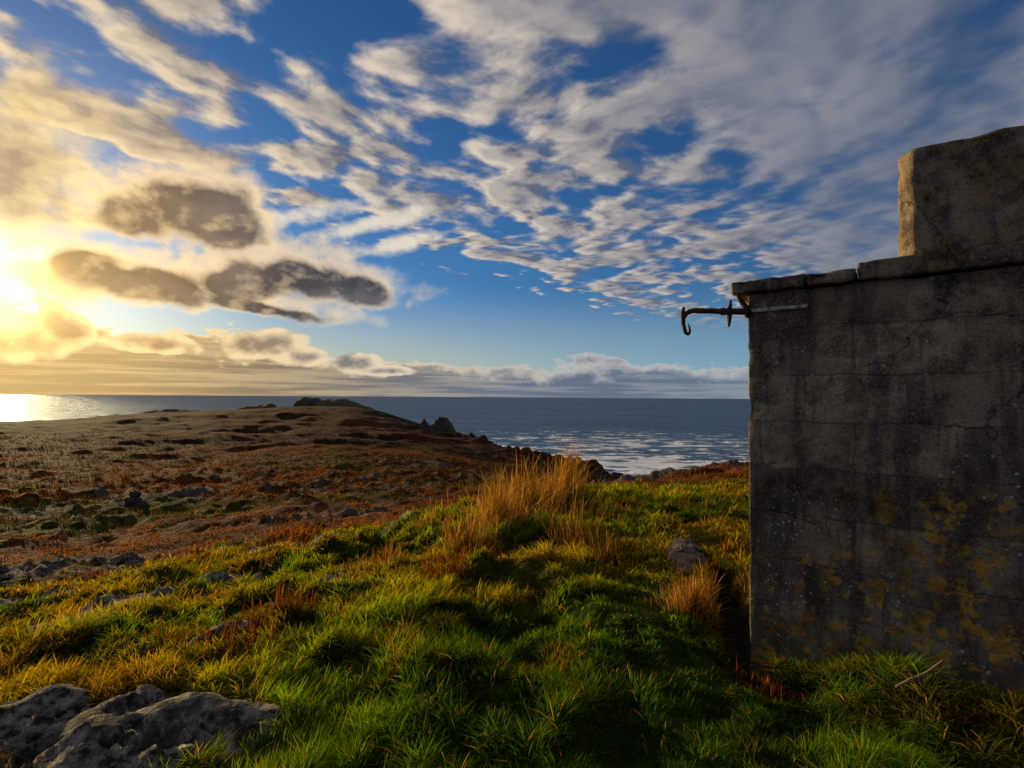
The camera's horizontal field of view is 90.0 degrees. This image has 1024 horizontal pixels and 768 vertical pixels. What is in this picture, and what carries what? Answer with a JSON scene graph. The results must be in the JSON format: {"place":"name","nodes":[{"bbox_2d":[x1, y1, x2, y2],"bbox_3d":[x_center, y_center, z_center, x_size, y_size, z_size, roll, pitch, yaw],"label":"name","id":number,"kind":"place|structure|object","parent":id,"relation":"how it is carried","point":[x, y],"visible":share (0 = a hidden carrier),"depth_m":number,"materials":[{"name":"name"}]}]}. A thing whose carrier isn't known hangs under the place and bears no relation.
{"place":"outdoors","nodes":[
{"label":"outdoors","id":0,"kind":"place"},
{"bbox_2d":[0,394,750,476],"bbox_3d":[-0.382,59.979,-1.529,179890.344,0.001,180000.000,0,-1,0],"label":"sea","id":1,"kind":"structure","parent":0,"point":[633,437],"depth_m":1517.65,"materials":[{"name":"liquid"}]},
{"bbox_2d":[419,416,454,432],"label":"sea stack","id":2,"kind":"object","parent":1,"relation":"in","point":[442,424],"visible":0.57,"depth_m":751.21,"materials":[{"name":"grey stone"}]},
{"bbox_2d":[47,435,749,642],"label":"dry grass","id":3,"kind":"structure","parent":0,"point":[690,602],"depth_m":6.79,"materials":[{"name":"yellow plant"}]},
{"bbox_2d":[0,477,1023,767],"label":"grass","id":4,"kind":"structure","parent":0,"point":[330,737],"depth_m":3.10,"materials":[{"name":"green plant"}]},
{"bbox_2d":[895,659,944,690],"bbox_3d":[2.052,1.458,2.576,0.236,0.159,0.031,0,-1,0],"label":"dead twig","id":5,"kind":"object","parent":4,"relation":"on","point":[916,676],"visible":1,"depth_m":2.58,"materials":[{"name":"brown wood"}]},
{"bbox_2d":[0,406,1023,767],"bbox_3d":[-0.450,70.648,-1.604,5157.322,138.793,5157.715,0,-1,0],"label":"ground","id":6,"kind":"structure","parent":0,"point":[56,726],"depth_m":10.36,"materials":[{"name":"plant"}]},
{"bbox_2d":[122,490,147,506],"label":"stone cairn","id":7,"kind":"object","parent":6,"relation":"on","point":[133,499],"visible":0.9,"depth_m":41.45,"materials":[{"name":"grey stone"}]},
{"bbox_2d":[143,409,197,412],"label":"rocky islet","id":8,"kind":"object","parent":6,"relation":"on","point":[165,410],"visible":0.3,"depth_m":1372.52,"materials":[{"name":"grey stone"}]},
{"bbox_2d":[237,403,276,408],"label":"distant headland","id":9,"kind":"structure","parent":6,"relation":"on","point":[270,405],"depth_m":1230.54,"materials":[{"name":"grey stone"}]},
{"bbox_2d":[293,397,374,409],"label":"distant headland","id":10,"kind":"structure","parent":6,"relation":"on","point":[306,401],"depth_m":1025.94,"materials":[{"name":"stone"}]},
{"bbox_2d":[0,431,748,631],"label":"heather","id":11,"kind":"object","parent":6,"relation":"on","point":[314,527],"visible":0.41,"depth_m":35.68,"materials":[{"name":"brown plant"}]},
{"bbox_2d":[107,500,820,714],"bbox_3d":[-0.510,2.007,5.686,5.597,1.000,6.221,0,-1,0],"label":"bracken","id":12,"kind":"object","parent":6,"relation":"on","point":[771,689],"visible":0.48,"depth_m":4.16,"materials":[{"name":"brown plant"}]},
{"bbox_2d":[665,535,706,576],"bbox_3d":[1.904,1.893,5.634,0.439,0.224,1.494,0,-2,17],"label":"rock","id":13,"kind":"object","parent":6,"relation":"on","point":[684,548],"depth_m":5.43,"materials":[{"name":"grey stone"}]},
{"bbox_2d":[748,264,1023,698],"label":"walls","id":14,"kind":"structure","parent":6,"relation":"on","point":[886,464],"depth_m":3.01,"materials":[{"name":"concrete"}]},
{"bbox_2d":[681,294,752,335],"bbox_3d":[1.427,-0.476,3.473,0.560,0.299,0.095,1,-1,-7],"label":"iron hook","id":15,"kind":"object","parent":14,"relation":"attached to","point":[729,311],"visible":0.98,"depth_m":3.46,"materials":[{"name":"brown metal"}]},
{"bbox_2d":[731,274,809,302],"bbox_3d":[2.698,-0.620,4.709,0.458,0.099,3.352,-1,-2,37],"label":"roof slab edge","id":16,"kind":"object","parent":14,"relation":"on","point":[743,290],"visible":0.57,"depth_m":3.38,"materials":[{"name":"concrete"}]},
{"bbox_2d":[751,304,807,312],"bbox_3d":[1.757,-0.499,3.399,0.361,0.027,0.036,-1,-2,38],"label":"strap","id":17,"kind":"object","parent":14,"relation":"attached to","point":[778,308],"visible":0.86,"depth_m":3.37,"materials":[{"name":"grey metal"}]},
{"bbox_2d":[806,268,858,287],"bbox_3d":[2.982,-0.621,4.487,0.268,0.090,3.351,-1,-2,37],"label":"roof slab edge","id":18,"kind":"object","parent":14,"relation":"on","point":[834,278],"visible":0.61,"depth_m":3.17,"materials":[{"name":"concrete"}]},
{"bbox_2d":[857,241,1023,281],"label":"roof slab edge","id":19,"kind":"object","parent":14,"relation":"on","point":[952,261],"visible":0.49,"depth_m":2.85,"materials":[{"name":"concrete"}]},
{"bbox_2d":[897,125,1023,256],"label":"parapet block","id":20,"kind":"structure","parent":19,"relation":"on","point":[968,193],"depth_m":2.85,"materials":[{"name":"concrete"}]},
{"bbox_2d":[753,650,1023,715],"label":"wall foot grass","id":21,"kind":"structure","parent":6,"relation":"on","point":[792,674],"depth_m":2.99,"materials":[{"name":"green plant"}]},
{"bbox_2d":[0,0,1023,398],"label":"sky","id":22,"kind":"structure","parent":0,"point":[372,198],"materials":[{"name":"blue"}]}
]}

